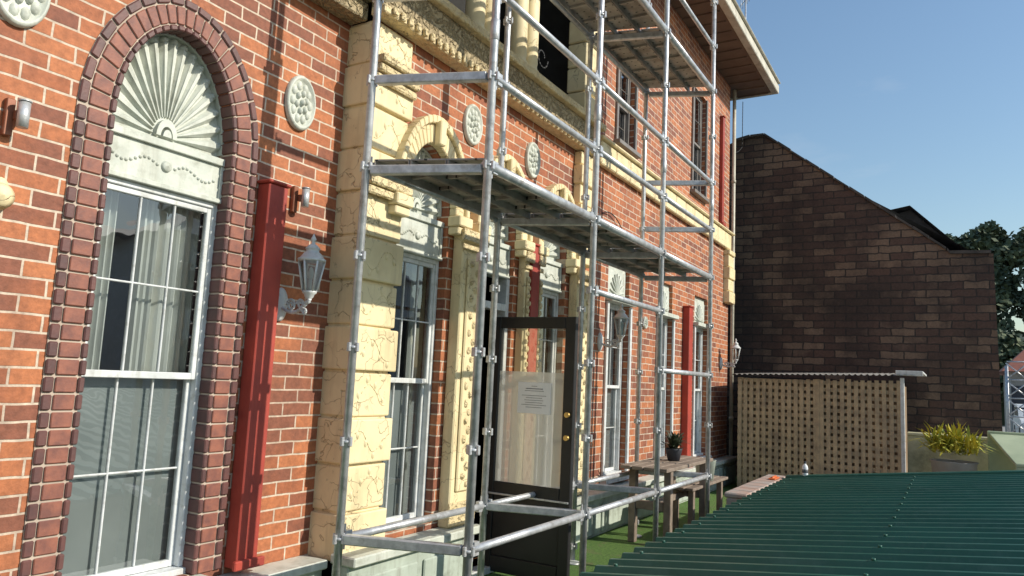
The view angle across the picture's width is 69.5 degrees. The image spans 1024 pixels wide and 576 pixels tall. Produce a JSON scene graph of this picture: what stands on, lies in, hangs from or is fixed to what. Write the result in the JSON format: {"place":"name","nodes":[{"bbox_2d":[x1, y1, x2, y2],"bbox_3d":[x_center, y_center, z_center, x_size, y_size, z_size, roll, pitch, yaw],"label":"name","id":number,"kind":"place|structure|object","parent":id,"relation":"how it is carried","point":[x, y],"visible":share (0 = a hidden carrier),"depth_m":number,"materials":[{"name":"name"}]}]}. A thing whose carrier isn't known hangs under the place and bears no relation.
{"place":"outdoors","nodes":[
{"label":"outdoors","id":0,"kind":"place"},
{"bbox_2d":[730,0,1023,331],"label":"sky","id":1,"kind":"structure","parent":0,"point":[919,104],"materials":[{"name":"blue"}]},
{"bbox_2d":[907,432,987,471],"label":"garden wall","id":2,"kind":"structure","parent":0,"point":[919,460],"depth_m":10.11,"materials":[{"name":"grey concrete"}]},
{"bbox_2d":[1001,335,1023,425],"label":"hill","id":3,"kind":"structure","parent":0,"point":[1002,407],"depth_m":71.50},
{"bbox_3d":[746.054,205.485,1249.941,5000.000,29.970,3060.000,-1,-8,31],"label":"ground","id":4,"kind":"structure","parent":0,"visible":0},
{"bbox_2d":[0,0,352,575],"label":"brick wall","id":5,"kind":"structure","parent":4,"relation":"on","point":[279,45],"depth_m":4.17,"materials":[{"name":"brick"}]},
{"bbox_2d":[0,177,14,209],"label":"wall bracket knob","id":6,"kind":"object","parent":5,"relation":"attached to","point":[7,196],"depth_m":3.05,"materials":[{"name":"beige stone"}]},
{"bbox_2d":[0,97,32,136],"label":"wall spotlight","id":7,"kind":"object","parent":5,"relation":"attached to","point":[20,116],"depth_m":3.08,"materials":[{"name":"silver metal"}]},
{"bbox_2d":[0,0,50,27],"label":"wall medallion","id":8,"kind":"object","parent":5,"relation":"attached to","point":[23,13],"depth_m":3.15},
{"bbox_2d":[18,0,257,575],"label":"arch mortar","id":9,"kind":"object","parent":5,"relation":"attached to","point":[57,357],"visible":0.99,"depth_m":3.45,"materials":[{"name":"grey concrete"}]},
{"bbox_2d":[59,176,217,575],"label":"sash window","id":10,"kind":"structure","parent":5,"relation":"attached to","point":[131,483],"depth_m":3.80,"materials":[{"name":"white paint"}]},
{"bbox_2d":[19,0,258,575],"bbox_3d":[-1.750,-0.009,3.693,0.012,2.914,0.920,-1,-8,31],"label":"arch bricks","id":11,"kind":"object","parent":5,"relation":"attached to","point":[113,56],"visible":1,"depth_m":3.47,"materials":[{"name":"brown brick"}]},
{"bbox_2d":[106,33,224,203],"bbox_3d":[-1.799,-0.922,3.860,0.111,0.840,0.690,-1,-8,31],"label":"fanlight","id":12,"kind":"object","parent":5,"relation":"attached to","point":[167,130],"visible":0.8,"depth_m":3.85,"materials":[{"name":"green paint"}]},
{"bbox_2d":[285,75,315,130],"bbox_3d":[-1.282,-1.131,4.505,0.048,0.344,0.230,-1,-8,31],"label":"wall medallion","id":13,"kind":"object","parent":5,"relation":"attached to","point":[300,104],"depth_m":4.49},
{"bbox_2d":[290,186,310,212],"bbox_3d":[-1.270,-0.532,4.444,0.105,0.160,0.072,-1,-8,31],"label":"wall spotlight","id":14,"kind":"object","parent":5,"relation":"attached to","point":[303,198],"depth_m":4.43,"materials":[{"name":"silver metal"}]},
{"bbox_2d":[277,234,325,320],"bbox_3d":[-1.226,-0.060,4.287,0.321,0.510,0.164,-1,-8,31],"label":"wall lantern","id":15,"kind":"object","parent":5,"relation":"attached to","point":[312,255],"depth_m":4.25,"materials":[{"name":"grey metal"}]},
{"bbox_2d":[310,0,371,24],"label":"cornice","id":16,"kind":"structure","parent":5,"relation":"attached to","point":[351,12],"depth_m":4.74,"materials":[{"name":"beige stone"}]},
{"bbox_2d":[302,461,735,575],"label":"plinth","id":17,"kind":"structure","parent":4,"relation":"on","point":[418,564],"depth_m":5.22,"materials":[{"name":"paint"}]},
{"bbox_2d":[224,178,291,571],"bbox_3d":[-1.415,0.452,4.134,0.128,2.140,0.200,-1,-8,31],"label":"red timber strip","id":18,"kind":"object","parent":17,"relation":"on","point":[249,455],"visible":1,"depth_m":4.09,"materials":[{"name":"red wood"}]},
{"bbox_2d":[219,456,736,575],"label":"plinth ledge","id":19,"kind":"object","parent":17,"relation":"on","point":[305,564],"visible":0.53,"depth_m":4.47,"materials":[{"name":"beige stone"}]},
{"bbox_2d":[514,251,535,371],"bbox_3d":[0.075,0.762,6.257,0.114,2.180,0.140,-1,-8,31],"label":"cream pilaster","id":20,"kind":"object","parent":17,"relation":"on","point":[522,335],"visible":0.42,"depth_m":6.30,"materials":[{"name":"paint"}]},
{"bbox_2d":[536,255,545,371],"bbox_3d":[0.185,0.790,6.440,0.114,2.180,0.110,-1,-8,31],"label":"cream pilaster","id":21,"kind":"object","parent":17,"relation":"on","point":[542,261],"visible":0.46,"depth_m":6.48,"materials":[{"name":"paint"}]},
{"bbox_2d":[381,0,729,565],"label":"wall","id":22,"kind":"structure","parent":4,"relation":"on","point":[619,199],"depth_m":8.60,"materials":[{"name":"red brick"}]},
{"bbox_2d":[307,21,412,560],"bbox_3d":[-1.034,-0.031,4.866,0.463,3.430,0.418,-1,-8,31],"label":"quoin pilaster","id":23,"kind":"object","parent":22,"relation":"attached to","point":[371,427],"visible":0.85,"depth_m":4.70,"materials":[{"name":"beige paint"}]},
{"bbox_2d":[368,52,419,200],"bbox_3d":[-0.758,-1.030,4.852,0.080,0.915,0.410,-1,-8,31],"label":"pilaster bracket","id":24,"kind":"object","parent":23,"relation":"attached to","point":[388,64],"visible":0.62,"depth_m":4.79,"materials":[{"name":"beige stone"}]},
{"bbox_2d":[379,252,438,523],"bbox_3d":[-0.790,0.701,5.168,0.198,1.885,0.574,-1,-8,31],"label":"sash window","id":25,"kind":"structure","parent":22,"relation":"attached to","point":[406,463],"depth_m":5.29,"materials":[{"name":"white paint"}]},
{"bbox_2d":[396,147,443,260],"bbox_3d":[-0.689,-0.628,5.308,0.111,0.795,0.576,-1,-8,31],"label":"fanlight","id":26,"kind":"object","parent":22,"relation":"attached to","point":[421,233],"visible":0.47,"depth_m":5.34,"materials":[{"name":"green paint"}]},
{"bbox_2d":[387,115,472,235],"bbox_3d":[-0.551,-0.832,5.256,0.129,0.799,0.890,-1,-8,31],"label":"archivolt","id":27,"kind":"object","parent":22,"relation":"attached to","point":[437,133],"visible":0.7,"depth_m":5.22,"materials":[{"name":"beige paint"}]},
{"bbox_2d":[437,228,489,528],"bbox_3d":[-0.363,0.649,5.502,0.134,2.180,0.340,-1,-8,31],"label":"cream pilaster","id":28,"kind":"object","parent":22,"relation":"attached to","point":[457,415],"visible":0.8,"depth_m":5.42,"materials":[{"name":"paint"}]},
{"bbox_2d":[463,104,482,145],"bbox_3d":[-0.296,-1.280,5.783,0.048,0.330,0.240,-1,-8,31],"label":"wall medallion","id":29,"kind":"object","parent":22,"relation":"attached to","point":[472,124],"depth_m":5.76,"materials":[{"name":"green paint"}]},
{"bbox_2d":[367,0,596,115],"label":"balcony","id":30,"kind":"structure","parent":22,"relation":"attached to","point":[530,45],"depth_m":7.57,"materials":[{"name":"stone"}]},
{"bbox_2d":[372,0,593,140],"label":"frieze","id":31,"kind":"object","parent":22,"relation":"attached to","point":[432,18],"visible":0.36,"depth_m":5.68,"materials":[{"name":"beige stone"}]},
{"bbox_2d":[371,0,605,158],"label":"frieze mouldings","id":32,"kind":"object","parent":22,"relation":"attached to","point":[393,18],"visible":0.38,"depth_m":5.60,"materials":[{"name":"beige stone"}]},
{"bbox_2d":[472,279,509,575],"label":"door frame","id":33,"kind":"structure","parent":22,"relation":"attached to","point":[503,302],"depth_m":6.23,"materials":[{"name":"white paint"}]},
{"bbox_2d":[486,213,510,279],"bbox_3d":[-0.191,-0.502,6.143,0.111,0.795,0.576,-1,-8,31],"label":"panel","id":34,"kind":"object","parent":22,"relation":"attached to","point":[504,260],"visible":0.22,"depth_m":6.25,"materials":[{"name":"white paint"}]},
{"bbox_2d":[469,154,534,257],"bbox_3d":[-0.053,-0.706,6.091,0.129,0.799,0.890,-1,-8,31],"label":"archivolt","id":35,"kind":"object","parent":22,"relation":"attached to","point":[524,243],"visible":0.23,"depth_m":6.26,"materials":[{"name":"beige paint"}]},
{"bbox_2d":[484,317,578,575],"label":"leaf","id":36,"kind":"object","parent":22,"relation":"attached to","point":[545,553],"visible":0.87,"depth_m":5.59,"materials":[{"name":"black paint"}]},
{"bbox_2d":[488,491,567,504],"bbox_3d":[0.095,1.596,5.624,0.740,0.015,0.011,-1,-8,31],"label":"weather bar","id":37,"kind":"object","parent":36,"relation":"attached to","point":[510,495],"visible":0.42,"depth_m":5.56,"materials":[{"name":"metal"}]},
{"bbox_2d":[495,371,563,488],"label":"frosted glazing","id":38,"kind":"structure","parent":36,"relation":"attached to","point":[528,448],"depth_m":5.70,"materials":[{"name":"white glass"}]},
{"bbox_2d":[517,382,550,414],"bbox_3d":[0.171,0.852,5.715,0.290,0.240,0.004,-1,-8,31],"label":"notice","id":39,"kind":"object","parent":38,"relation":"attached to","point":[523,394],"visible":1,"depth_m":5.71,"materials":[{"name":"paper"}]},
{"bbox_2d":[523,386,545,407],"bbox_3d":[0.170,0.843,5.714,0.218,0.165,0.002,-1,-8,31],"label":"notice text","id":40,"kind":"object","parent":39,"relation":"attached to","point":[533,395],"visible":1,"depth_m":5.71},
{"bbox_2d":[563,412,569,440],"bbox_3d":[0.409,1.035,5.511,0.040,0.210,0.030,-1,-8,31],"label":"handle","id":41,"kind":"object","parent":36,"relation":"attached to","point":[566,437],"visible":1,"depth_m":5.50,"materials":[{"name":"gold metal"}]},
{"bbox_2d":[525,142,540,178],"bbox_3d":[0.196,-1.145,6.608,0.048,0.330,0.240,-1,-8,31],"label":"wall medallion","id":42,"kind":"object","parent":22,"relation":"attached to","point":[532,159],"depth_m":6.58,"materials":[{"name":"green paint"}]},
{"bbox_2d":[526,243,540,371],"bbox_3d":[0.142,0.738,6.356,0.128,2.260,0.200,-1,-8,31],"label":"red timber strip","id":43,"kind":"object","parent":22,"relation":"attached to","point":[534,274],"visible":0.21,"depth_m":6.39,"materials":[{"name":"red wood"}]},
{"bbox_2d":[538,290,558,372],"bbox_3d":[0.206,0.954,6.837,0.198,1.885,0.574,-1,-8,31],"label":"sash window","id":44,"kind":"structure","parent":22,"relation":"attached to","point":[552,338],"depth_m":7.08,"materials":[{"name":"white paint"}]},
{"bbox_2d":[540,241,562,293],"bbox_3d":[0.307,-0.376,6.978,0.111,0.795,0.576,-1,-8,31],"label":"panel","id":45,"kind":"object","parent":22,"relation":"attached to","point":[550,277],"visible":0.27,"depth_m":7.05,"materials":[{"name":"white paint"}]},
{"bbox_2d":[533,184,579,273],"bbox_3d":[0.445,-0.580,6.926,0.129,0.799,0.890,-1,-8,31],"label":"archivolt","id":46,"kind":"object","parent":22,"relation":"attached to","point":[572,265],"visible":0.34,"depth_m":6.93,"materials":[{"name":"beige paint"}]},
{"bbox_2d":[568,268,588,494],"bbox_3d":[0.645,0.904,7.193,0.134,2.180,0.370,-1,-8,31],"label":"cream pilaster","id":47,"kind":"object","parent":22,"relation":"attached to","point":[574,285],"visible":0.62,"depth_m":7.17,"materials":[{"name":"paint"}]},
{"bbox_2d":[573,151,592,267],"bbox_3d":[0.734,-0.785,7.447,0.102,1.140,0.378,-1,-8,31],"label":"quoin pilaster","id":48,"kind":"object","parent":22,"relation":"attached to","point":[578,175],"visible":0.4,"depth_m":7.34,"materials":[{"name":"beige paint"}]},
{"bbox_2d":[597,303,628,350],"bbox_3d":[1.072,0.413,7.752,0.321,0.510,0.164,-1,-8,31],"label":"wall lantern","id":49,"kind":"object","parent":22,"relation":"attached to","point":[621,314],"depth_m":7.71,"materials":[{"name":"white paint"}]},
{"bbox_2d":[605,303,623,475],"bbox_3d":[1.041,1.120,8.239,0.198,1.895,0.614,-1,-8,31],"label":"sash window","id":50,"kind":"structure","parent":22,"relation":"attached to","point":[612,444],"depth_m":8.40,"materials":[{"name":"white paint"}]},
{"bbox_2d":[599,301,632,483],"bbox_3d":[1.186,1.143,8.149,0.078,1.930,0.760,-1,-8,31],"label":"architrave","id":51,"kind":"object","parent":22,"relation":"attached to","point":[610,481],"visible":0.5,"depth_m":7.96,"materials":[{"name":"white paint"}]},
{"bbox_2d":[606,266,635,306],"bbox_3d":[1.190,-0.043,8.326,0.200,0.450,0.720,-1,-8,31],"label":"panel","id":52,"kind":"object","parent":22,"relation":"attached to","point":[616,281],"visible":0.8,"depth_m":8.29,"materials":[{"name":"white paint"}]},
{"bbox_2d":[619,71,630,144],"bbox_3d":[1.266,-2.112,8.652,0.110,0.985,0.514,-1,-8,31],"label":"sash window","id":53,"kind":"structure","parent":22,"relation":"attached to","point":[625,128],"depth_m":8.83,"materials":[{"name":"grey paint"}]},
{"bbox_2d":[614,68,640,158],"bbox_3d":[1.364,-2.087,8.590,0.078,1.020,0.660,-1,-8,31],"label":"architrave","id":54,"kind":"object","parent":22,"relation":"attached to","point":[627,148],"visible":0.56,"depth_m":8.41,"materials":[{"name":"brown paint"}]},
{"bbox_2d":[642,316,647,328],"bbox_3d":[1.624,0.420,8.948,0.048,0.150,0.120,-1,-8,31],"label":"wall medallion","id":55,"kind":"object","parent":22,"relation":"attached to","point":[645,320],"depth_m":8.93,"materials":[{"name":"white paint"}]},
{"bbox_2d":[660,318,667,456],"bbox_3d":[1.841,1.323,9.581,0.198,1.895,0.564,-1,-8,31],"label":"sash window","id":56,"kind":"structure","parent":22,"relation":"attached to","point":[663,381],"depth_m":9.76,"materials":[{"name":"white paint"}]},
{"bbox_2d":[653,315,674,457],"bbox_3d":[1.986,1.346,9.491,0.078,1.930,0.710,-1,-8,31],"label":"architrave","id":57,"kind":"object","parent":22,"relation":"attached to","point":[672,376],"visible":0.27,"depth_m":9.73,"materials":[{"name":"white paint"}]},
{"bbox_2d":[599,134,734,249],"bbox_3d":[2.319,-1.117,10.128,0.107,0.300,5.520,-1,-8,31],"label":"string course","id":58,"kind":"object","parent":22,"relation":"attached to","point":[722,234],"visible":0.66,"depth_m":9.25,"materials":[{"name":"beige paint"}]},
{"bbox_2d":[656,284,678,319],"bbox_3d":[1.990,0.160,9.668,0.200,0.450,0.670,-1,-8,31],"label":"panel","id":59,"kind":"object","parent":22,"relation":"attached to","point":[666,315],"visible":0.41,"depth_m":9.74,"materials":[{"name":"green paint"}]},
{"bbox_2d":[602,104,742,227],"bbox_3d":[2.627,-1.865,10.693,0.112,3.657,6.207,-1,-8,31],"label":"wall cable","id":60,"kind":"object","parent":22,"relation":"attached to","point":[736,152],"depth_m":13.28,"materials":[{"name":"black paint"}]},
{"bbox_2d":[680,306,693,467],"bbox_3d":[2.427,1.346,10.185,0.128,2.200,0.220,-1,-8,31],"label":"red timber strip","id":61,"kind":"object","parent":22,"relation":"attached to","point":[686,392],"visible":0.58,"depth_m":10.14,"materials":[{"name":"red wood"}]},
{"bbox_2d":[694,97,701,192],"bbox_3d":[2.752,-2.177,11.163,0.110,1.605,0.644,-1,-8,31],"label":"sash window","id":62,"kind":"structure","parent":22,"relation":"attached to","point":[698,124],"depth_m":11.38,"materials":[{"name":"grey paint"}]},
{"bbox_2d":[694,327,702,456],"bbox_3d":[2.659,1.530,10.952,0.198,1.895,0.644,-1,-8,31],"label":"sash window","id":63,"kind":"structure","parent":22,"relation":"attached to","point":[698,420],"depth_m":11.16,"materials":[{"name":"white paint"}]},
{"bbox_2d":[690,87,708,203],"bbox_3d":[2.850,-2.152,11.100,0.078,1.640,0.790,-1,-8,31],"label":"architrave","id":64,"kind":"object","parent":22,"relation":"attached to","point":[699,195],"visible":0.81,"depth_m":10.89,"materials":[{"name":"brown paint"}]},
{"bbox_2d":[691,326,711,457],"bbox_3d":[2.804,1.553,10.862,0.078,1.930,0.790,-1,-8,31],"label":"architrave","id":65,"kind":"object","parent":22,"relation":"attached to","point":[693,388],"visible":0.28,"depth_m":10.57,"materials":[{"name":"white paint"}]},
{"bbox_2d":[693,297,712,329],"bbox_3d":[2.808,0.367,11.039,0.200,0.450,0.750,-1,-8,31],"label":"panel","id":66,"kind":"object","parent":22,"relation":"attached to","point":[698,322],"visible":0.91,"depth_m":10.99,"materials":[{"name":"white paint"}]},
{"bbox_2d":[670,0,769,97],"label":"eave soffit","id":67,"kind":"structure","parent":22,"relation":"attached to","point":[738,71],"depth_m":11.40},
{"bbox_2d":[719,115,725,226],"bbox_3d":[3.443,-1.923,12.121,0.128,1.850,0.150,-1,-8,31],"label":"red timber strip","id":68,"kind":"object","parent":22,"relation":"attached to","point":[721,169],"visible":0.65,"depth_m":12.09,"materials":[{"name":"red wood"}]},
{"bbox_2d":[723,249,734,304],"bbox_3d":[3.577,-0.178,12.318,0.204,0.890,0.358,-1,-8,31],"label":"quoin pilaster","id":69,"kind":"object","parent":22,"relation":"attached to","point":[728,280],"visible":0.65,"depth_m":12.18,"materials":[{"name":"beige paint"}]},
{"bbox_2d":[720,339,740,369],"bbox_3d":[3.509,1.061,11.836,0.321,0.510,0.164,-1,-8,31],"label":"wall lantern","id":70,"kind":"object","parent":22,"relation":"attached to","point":[735,346],"depth_m":11.79,"materials":[{"name":"white paint"}]},
{"bbox_2d":[729,90,735,455],"bbox_3d":[3.720,-0.141,12.444,0.073,6.660,0.073,-1,-8,31],"label":"downpipe","id":71,"kind":"object","parent":22,"relation":"attached to","point":[733,182],"visible":0.73,"depth_m":12.48,"materials":[{"name":"metal"}]},
{"bbox_2d":[718,0,780,100],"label":"eave gutter","id":72,"kind":"object","parent":22,"relation":"attached to","point":[733,13],"visible":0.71,"depth_m":11.29,"materials":[{"name":"beige metal"}]},
{"bbox_2d":[484,477,736,575],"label":"turf strip","id":73,"kind":"object","parent":4,"relation":"on","point":[603,548],"visible":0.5,"depth_m":7.17,"materials":[{"name":"green plant"}]},
{"bbox_2d":[332,0,717,575],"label":"scaffolding","id":74,"kind":"object","parent":73,"relation":"on","point":[487,187],"visible":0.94,"depth_m":5.14,"materials":[{"name":"metal"}]},
{"bbox_2d":[620,455,712,542],"bbox_3d":[1.609,2.146,7.551,0.465,0.735,1.550,-1,-8,31],"label":"outdoor table","id":75,"kind":"object","parent":73,"relation":"on","point":[668,468],"visible":0.69,"depth_m":7.11,"materials":[{"name":"brown wood"}]},
{"bbox_2d":[660,431,689,460],"bbox_3d":[1.673,1.636,7.674,0.444,0.309,0.383,2,-7,3],"label":"potted plant","id":76,"kind":"object","parent":75,"relation":"on","point":[673,450],"visible":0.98,"depth_m":7.62,"materials":[{"name":"green plant"}]},
{"bbox_2d":[672,475,727,529],"bbox_3d":[2.090,2.394,8.254,0.285,0.460,1.400,-1,-8,31],"label":"wooden bench","id":77,"kind":"object","parent":73,"relation":"on","point":[692,488],"visible":0.46,"depth_m":7.80,"materials":[{"name":"brown wood"}]},
{"bbox_2d":[695,460,716,480],"bbox_3d":[2.202,2.072,8.413,0.250,0.225,0.250,-1,-8,31],"label":"bucket","id":78,"kind":"object","parent":77,"relation":"on","point":[712,466],"visible":0.28,"depth_m":8.34,"materials":[{"name":"paint"}]},
{"bbox_2d":[724,474,784,504],"bbox_3d":[2.617,2.336,7.826,0.220,0.520,1.990,-1,-8,31],"label":"parapet coping","id":79,"kind":"object","parent":73,"relation":"on","point":[741,491],"visible":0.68,"depth_m":7.42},
{"bbox_2d":[768,475,779,479],"bbox_3d":[2.942,2.127,8.286,0.080,0.035,0.250,-1,-8,31],"label":"orange clamp","id":80,"kind":"object","parent":79,"relation":"on","point":[775,477],"visible":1,"depth_m":8.20,"materials":[{"name":"plastic"}]},
{"bbox_2d":[693,136,696,434],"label":"side walls","id":81,"kind":"structure","parent":4,"relation":"on","point":[696,332],"depth_m":12.55,"materials":[{"name":"brick"}]},
{"bbox_2d":[99,16,623,575],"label":"interior lining","id":82,"kind":"object","parent":81,"relation":"attached to","point":[117,298],"depth_m":4.86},
{"bbox_2d":[732,370,926,486],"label":"lattice shed","id":83,"kind":"structure","parent":4,"relation":"on","point":[790,426],"depth_m":10.58,"materials":[{"name":"beige paint"}]},
{"bbox_2d":[726,136,1002,476],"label":"end wall","id":84,"kind":"structure","parent":4,"relation":"on","point":[832,275],"depth_m":12.45,"materials":[{"name":"brick"}]},
{"bbox_2d":[736,133,990,253],"bbox_3d":[5.875,-1.662,12.780,3.991,2.394,0.370,-1,-8,31],"label":"coping","id":85,"kind":"object","parent":84,"relation":"on","point":[885,209],"visible":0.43,"depth_m":12.40,"materials":[{"name":"brown brick"}]},
{"bbox_2d":[902,419,1000,471],"bbox_3d":[5.680,2.303,9.430,1.071,1.264,1.070,6,-8,-25],"label":"spiky plant","id":86,"kind":"object","parent":4,"relation":"on","point":[953,442],"visible":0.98,"depth_m":9.38,"materials":[{"name":"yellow plant"}]},
{"bbox_2d":[945,219,1023,402],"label":"distant trees","id":87,"kind":"object","parent":4,"relation":"on","point":[1001,245],"visible":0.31,"depth_m":76.94,"materials":[{"name":"green plant"}]},
{"bbox_2d":[987,431,1023,470],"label":"green canopy","id":88,"kind":"object","parent":4,"relation":"on","point":[1009,455],"visible":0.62,"depth_m":9.38,"materials":[{"name":"green metal"}]},
{"bbox_2d":[1003,372,1023,431],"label":"walls","id":89,"kind":"structure","parent":4,"relation":"on","point":[1019,377],"depth_m":36.48,"materials":[{"name":"metal"}]},
{"bbox_2d":[999,350,1023,374],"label":"roof","id":90,"kind":"structure","parent":89,"relation":"on","point":[1016,366],"depth_m":36.55,"materials":[{"name":"tile"}]},
{"bbox_2d":[1011,386,1023,414],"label":"windows","id":91,"kind":"structure","parent":89,"relation":"attached to","point":[1017,394],"depth_m":36.08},
{"bbox_2d":[1005,361,1023,431],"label":"lattice mast","id":92,"kind":"object","parent":4,"relation":"on","point":[1008,413],"visible":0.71,"depth_m":22.28,"materials":[{"name":"metal"}]},
{"bbox_2d":[1013,404,1023,432],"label":"parked car","id":93,"kind":"object","parent":4,"relation":"on","point":[1019,421],"visible":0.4,"depth_m":28.18,"materials":[{"name":"white paint"}]},
{"bbox_3d":[7.131,0.932,16.740,6.160,6.100,9.000,-1,-8,31],"label":"side wall","id":94,"kind":"object","parent":4,"relation":"on","visible":0},
{"bbox_2d":[864,196,968,249],"bbox_3d":[7.271,-0.932,17.115,6.100,2.300,8.700,-1,-8,31],"label":"roof sheet","id":95,"kind":"object","parent":94,"relation":"on","point":[948,243],"depth_m":12.50,"materials":[{"name":"black metal"}]},
{"bbox_2d":[891,205,953,241],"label":"gabled outhouse","id":96,"kind":"structure","parent":94,"relation":"attached to","point":[911,213],"depth_m":14.32,"materials":[{"name":"black metal"}]},
{"bbox_3d":[3.082,1.910,3.568,4.820,0.570,8.500,-1,-8,31],"label":"supporting wall","id":97,"kind":"object","parent":4,"relation":"on","visible":0},
{"bbox_2d":[579,474,1023,575],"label":"sheet","id":98,"kind":"object","parent":97,"relation":"on","point":[957,525],"visible":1,"depth_m":4.53,"materials":[{"name":"green metal"}]},
{"bbox_2d":[614,476,914,575],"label":"screws","id":99,"kind":"object","parent":98,"relation":"attached to","point":[865,574],"visible":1,"depth_m":4.92,"materials":[{"name":"metal"}]},
{"bbox_2d":[785,470,1023,477],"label":"flashing","id":100,"kind":"object","parent":98,"relation":"on","point":[913,473],"visible":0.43,"depth_m":7.81,"materials":[{"name":"metal"}]},
{"bbox_2d":[802,461,807,475],"bbox_3d":[3.316,2.045,8.351,0.065,0.160,0.065,-1,-8,31],"label":"water bottle","id":101,"kind":"object","parent":100,"relation":"on","point":[804,469],"visible":1,"depth_m":8.33,"materials":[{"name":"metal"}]}
]}

